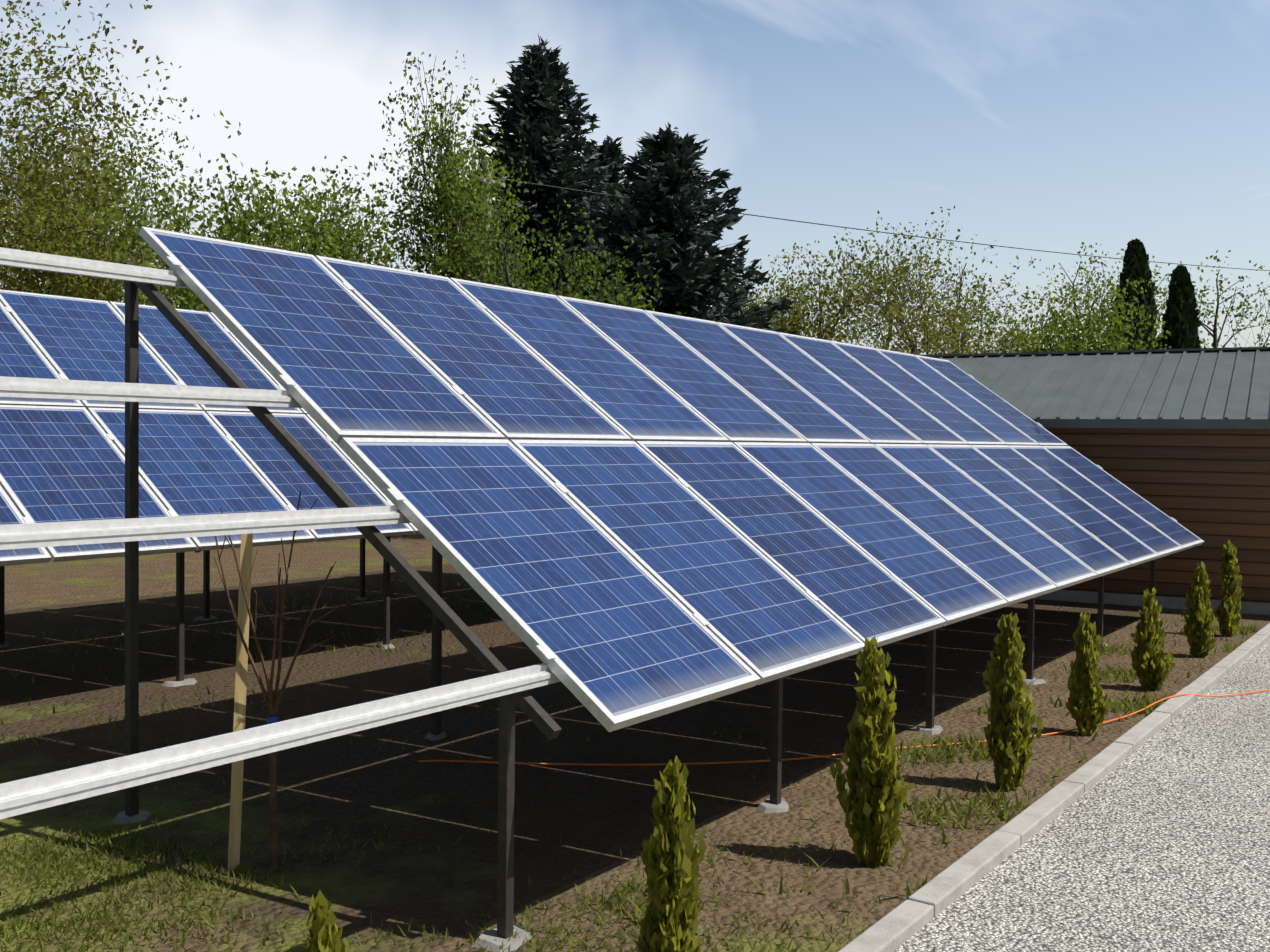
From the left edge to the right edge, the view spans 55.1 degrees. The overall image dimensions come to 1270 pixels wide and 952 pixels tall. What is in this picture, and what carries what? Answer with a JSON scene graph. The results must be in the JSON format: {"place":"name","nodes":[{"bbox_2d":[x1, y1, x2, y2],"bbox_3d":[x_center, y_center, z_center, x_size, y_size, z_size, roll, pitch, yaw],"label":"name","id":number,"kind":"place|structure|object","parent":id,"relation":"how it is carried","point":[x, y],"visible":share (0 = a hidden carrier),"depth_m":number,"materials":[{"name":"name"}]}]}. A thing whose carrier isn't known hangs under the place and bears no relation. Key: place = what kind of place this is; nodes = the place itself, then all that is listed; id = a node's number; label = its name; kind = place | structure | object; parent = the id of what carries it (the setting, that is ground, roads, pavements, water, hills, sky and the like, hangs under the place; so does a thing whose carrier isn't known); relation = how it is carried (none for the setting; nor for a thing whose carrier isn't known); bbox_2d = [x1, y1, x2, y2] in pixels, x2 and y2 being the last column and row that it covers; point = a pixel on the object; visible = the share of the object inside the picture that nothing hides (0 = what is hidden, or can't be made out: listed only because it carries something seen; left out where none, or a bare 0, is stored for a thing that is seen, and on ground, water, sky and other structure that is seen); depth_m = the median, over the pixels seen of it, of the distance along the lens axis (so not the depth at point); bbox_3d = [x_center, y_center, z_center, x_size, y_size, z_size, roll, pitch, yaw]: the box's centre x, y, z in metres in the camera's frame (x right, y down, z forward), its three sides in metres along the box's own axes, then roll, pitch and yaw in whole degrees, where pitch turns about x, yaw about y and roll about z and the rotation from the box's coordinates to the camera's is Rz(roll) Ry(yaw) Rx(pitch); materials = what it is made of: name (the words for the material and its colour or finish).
{"place":"outdoors","nodes":[
{"label":"outdoors","id":0,"kind":"place"},
{"bbox_2d":[0,534,1269,951],"bbox_3d":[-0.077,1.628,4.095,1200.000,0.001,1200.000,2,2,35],"label":"ground","id":1,"kind":"structure","parent":0,"point":[594,820],"depth_m":6.58,"materials":[{"name":"soil"}]},
{"bbox_2d":[0,0,199,281],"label":"tree","id":2,"kind":"object","parent":1,"relation":"on","point":[41,94],"visible":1,"depth_m":16.54,"materials":[{"name":"green plant"}]},
{"bbox_2d":[0,86,238,304],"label":"tree","id":3,"kind":"object","parent":1,"relation":"on","point":[60,284],"visible":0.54,"depth_m":24.39,"materials":[{"name":"green plant"}]},
{"bbox_2d":[1,111,363,312],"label":"tree","id":4,"kind":"object","parent":1,"relation":"on","point":[243,220],"visible":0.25,"depth_m":20.41,"materials":[{"name":"green plant"}]},
{"bbox_2d":[0,290,420,680],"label":"solar array","id":5,"kind":"object","parent":1,"relation":"on","point":[62,460],"visible":0.4,"depth_m":9.24,"materials":[{"name":"glass"}]},
{"bbox_2d":[1,572,512,777],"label":"grass","id":6,"kind":"structure","parent":1,"relation":"on","point":[152,639],"depth_m":10.30,"materials":[{"name":"green plant"}]},
{"bbox_2d":[121,156,424,308],"bbox_3d":[-7.445,-3.013,25.617,6.394,7.919,6.809,0,2,-16],"label":"tree","id":7,"kind":"object","parent":1,"relation":"on","point":[335,247],"visible":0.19,"depth_m":25.15,"materials":[{"name":"green plant"}]},
{"bbox_2d":[214,491,343,870],"bbox_3d":[-1.439,0.855,4.939,0.501,1.568,0.556,0,2,-13],"label":"sapling with stake","id":8,"kind":"object","parent":1,"relation":"on","point":[243,654],"visible":0.94,"depth_m":4.89,"materials":[{"name":"brown wood"}]},
{"bbox_2d":[303,890,348,951],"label":"thuja","id":9,"kind":"object","parent":1,"relation":"on","point":[323,936],"visible":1,"depth_m":3.21,"materials":[{"name":"green plant"}]},
{"bbox_2d":[319,50,545,285],"bbox_3d":[-3.276,-3.370,22.821,3.836,8.865,3.946,2,2,41],"label":"slender tree","id":10,"kind":"object","parent":1,"relation":"on","point":[439,209],"visible":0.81,"depth_m":22.41,"materials":[{"name":"green plant"}]},
{"bbox_2d":[0,668,1030,951],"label":"grass","id":11,"kind":"structure","parent":1,"relation":"on","point":[80,876],"depth_m":4.61,"materials":[{"name":"green plant"}]},
{"bbox_2d":[419,121,627,302],"bbox_3d":[-1.993,-2.325,21.110,4.662,6.899,3.701,2,2,44],"label":"tree","id":12,"kind":"object","parent":1,"relation":"on","point":[511,281],"visible":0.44,"depth_m":20.87,"materials":[{"name":"green plant"}]},
{"bbox_2d":[429,35,620,295],"bbox_3d":[-2.194,-4.892,30.009,6.796,11.502,7.208,2,2,35],"label":"tall spruce","id":13,"kind":"object","parent":1,"relation":"on","point":[539,80],"visible":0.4,"depth_m":29.16,"materials":[{"name":"green plant"}]},
{"bbox_2d":[0,596,1160,951],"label":"concrete footings","id":14,"kind":"object","parent":1,"relation":"on","point":[488,938],"visible":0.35,"depth_m":5.59,"materials":[{"name":"concrete"}]},
{"bbox_2d":[0,227,1203,938],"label":"solar array","id":15,"kind":"object","parent":1,"relation":"on","point":[618,517],"visible":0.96,"depth_m":5.86,"materials":[{"name":"glass"}]},
{"bbox_2d":[527,204,686,314],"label":"tree","id":16,"kind":"object","parent":1,"relation":"on","point":[594,284],"visible":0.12,"depth_m":21.45,"materials":[{"name":"green plant"}]},
{"bbox_2d":[568,135,648,291],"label":"spruce","id":17,"kind":"object","parent":1,"relation":"on","point":[611,156],"depth_m":35.43,"materials":[{"name":"green plant"}]},
{"bbox_2d":[537,121,801,335],"bbox_3d":[0.533,-3.271,27.048,9.269,9.065,7.957,-1,2,-41],"label":"conifer tree","id":18,"kind":"object","parent":1,"relation":"on","point":[680,241],"visible":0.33,"depth_m":26.09,"materials":[{"name":"green plant"}]},
{"bbox_2d":[634,755,706,951],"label":"thuja","id":19,"kind":"object","parent":1,"relation":"on","point":[672,858],"visible":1,"depth_m":3.78,"materials":[{"name":"green plant"}]},
{"bbox_2d":[722,251,876,336],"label":"tree","id":20,"kind":"object","parent":1,"relation":"on","point":[779,284],"visible":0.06,"depth_m":50.61,"materials":[{"name":"green plant"}]},
{"bbox_2d":[738,234,941,353],"bbox_3d":[4.048,-2.713,32.605,7.190,7.182,7.350,1,2,-5],"label":"sparse tree","id":21,"kind":"object","parent":1,"relation":"on","point":[796,316],"visible":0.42,"depth_m":31.16,"materials":[{"name":"green plant"}]},
{"bbox_2d":[419,689,1269,765],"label":"extension cable","id":22,"kind":"object","parent":1,"relation":"on","point":[802,757],"visible":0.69,"depth_m":6.58,"materials":[{"name":"orange plastic"}]},
{"bbox_2d":[468,159,1269,281],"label":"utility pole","id":23,"kind":"object","parent":1,"relation":"on","point":[487,185],"visible":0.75,"depth_m":26.39,"materials":[{"name":"concrete"}]},
{"bbox_2d":[830,636,914,866],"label":"thuja","id":24,"kind":"object","parent":1,"relation":"on","point":[872,799],"visible":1,"depth_m":5.00,"materials":[{"name":"green plant"}]},
{"bbox_2d":[776,211,1031,353],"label":"tree","id":25,"kind":"object","parent":1,"relation":"on","point":[956,295],"visible":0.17,"depth_m":41.36,"materials":[{"name":"green plant"}]},
{"bbox_2d":[582,617,1258,951],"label":"kerb weeds","id":26,"kind":"object","parent":1,"relation":"on","point":[972,747],"visible":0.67,"depth_m":6.05,"materials":[{"name":"green plant"}]},
{"bbox_2d":[805,206,1072,354],"bbox_3d":[7.768,-3.017,32.277,7.790,7.900,8.002,2,2,36],"label":"sparse tree","id":27,"kind":"object","parent":1,"relation":"on","point":[902,270],"visible":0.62,"depth_m":32.31,"materials":[{"name":"green plant"}]},
{"bbox_2d":[867,244,1040,354],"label":"tree","id":28,"kind":"object","parent":1,"relation":"on","point":[959,292],"visible":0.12,"depth_m":55.63,"materials":[{"name":"green plant"}]},
{"bbox_2d":[980,612,1043,791],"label":"thuja","id":29,"kind":"object","parent":1,"relation":"on","point":[1007,730],"visible":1,"depth_m":6.14,"materials":[{"name":"green plant"}]},
{"bbox_2d":[838,623,1269,951],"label":"kerb","id":30,"kind":"structure","parent":1,"relation":"on","point":[897,927],"depth_m":5.42,"materials":[{"name":"concrete"}]},
{"bbox_2d":[967,242,1170,352],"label":"green tree","id":31,"kind":"object","parent":1,"relation":"on","point":[1072,342],"visible":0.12,"depth_m":32.36,"materials":[{"name":"green plant"}]},
{"bbox_2d":[1065,613,1111,736],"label":"thuja","id":32,"kind":"object","parent":1,"relation":"on","point":[1085,706],"visible":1,"depth_m":7.33,"materials":[{"name":"green plant"}]},
{"bbox_2d":[919,347,1269,614],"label":"shed","id":33,"kind":"structure","parent":1,"relation":"on","point":[1181,437],"depth_m":13.36,"materials":[{"name":"brown wood"}]},
{"bbox_2d":[1003,243,1222,344],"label":"tree","id":34,"kind":"object","parent":1,"relation":"on","point":[1110,279],"visible":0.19,"depth_m":48.94,"materials":[{"name":"green plant"}]},
{"bbox_2d":[1104,239,1157,349],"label":"cypress","id":35,"kind":"object","parent":1,"relation":"on","point":[1136,266],"visible":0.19,"depth_m":37.98,"materials":[{"name":"green plant"}]},
{"bbox_2d":[1130,587,1175,690],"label":"thuja","id":36,"kind":"object","parent":1,"relation":"on","point":[1151,660],"visible":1,"depth_m":8.72,"materials":[{"name":"green plant"}]},
{"bbox_2d":[1156,265,1200,348],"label":"cypress","id":37,"kind":"object","parent":1,"relation":"on","point":[1180,318],"visible":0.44,"depth_m":39.09,"materials":[{"name":"green plant"}]},
{"bbox_2d":[1180,561,1216,657],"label":"thuja","id":38,"kind":"object","parent":1,"relation":"on","point":[1197,631],"visible":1,"depth_m":10.10,"materials":[{"name":"green plant"}]},
{"bbox_2d":[1153,250,1269,347],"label":"tree","id":39,"kind":"object","parent":1,"relation":"on","point":[1214,344],"visible":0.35,"depth_m":44.69,"materials":[{"name":"green plant"}]},
{"bbox_2d":[1215,539,1243,636],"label":"thuja","id":40,"kind":"object","parent":1,"relation":"on","point":[1228,612],"visible":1,"depth_m":11.24,"materials":[{"name":"green plant"}]},
{"bbox_2d":[1234,323,1269,346],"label":"tree","id":41,"kind":"object","parent":1,"relation":"on","point":[1259,335],"visible":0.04,"depth_m":53.33,"materials":[{"name":"green plant"}]},
{"bbox_2d":[0,0,1269,354],"label":"sky","id":42,"kind":"structure","parent":0,"point":[1045,125],"materials":[{"name":"blue"}]},
{"bbox_2d":[894,640,1269,951],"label":"gravel road","id":43,"kind":"structure","parent":0,"point":[1159,841],"depth_m":5.13,"materials":[{"name":"grey gravel"}]}
]}

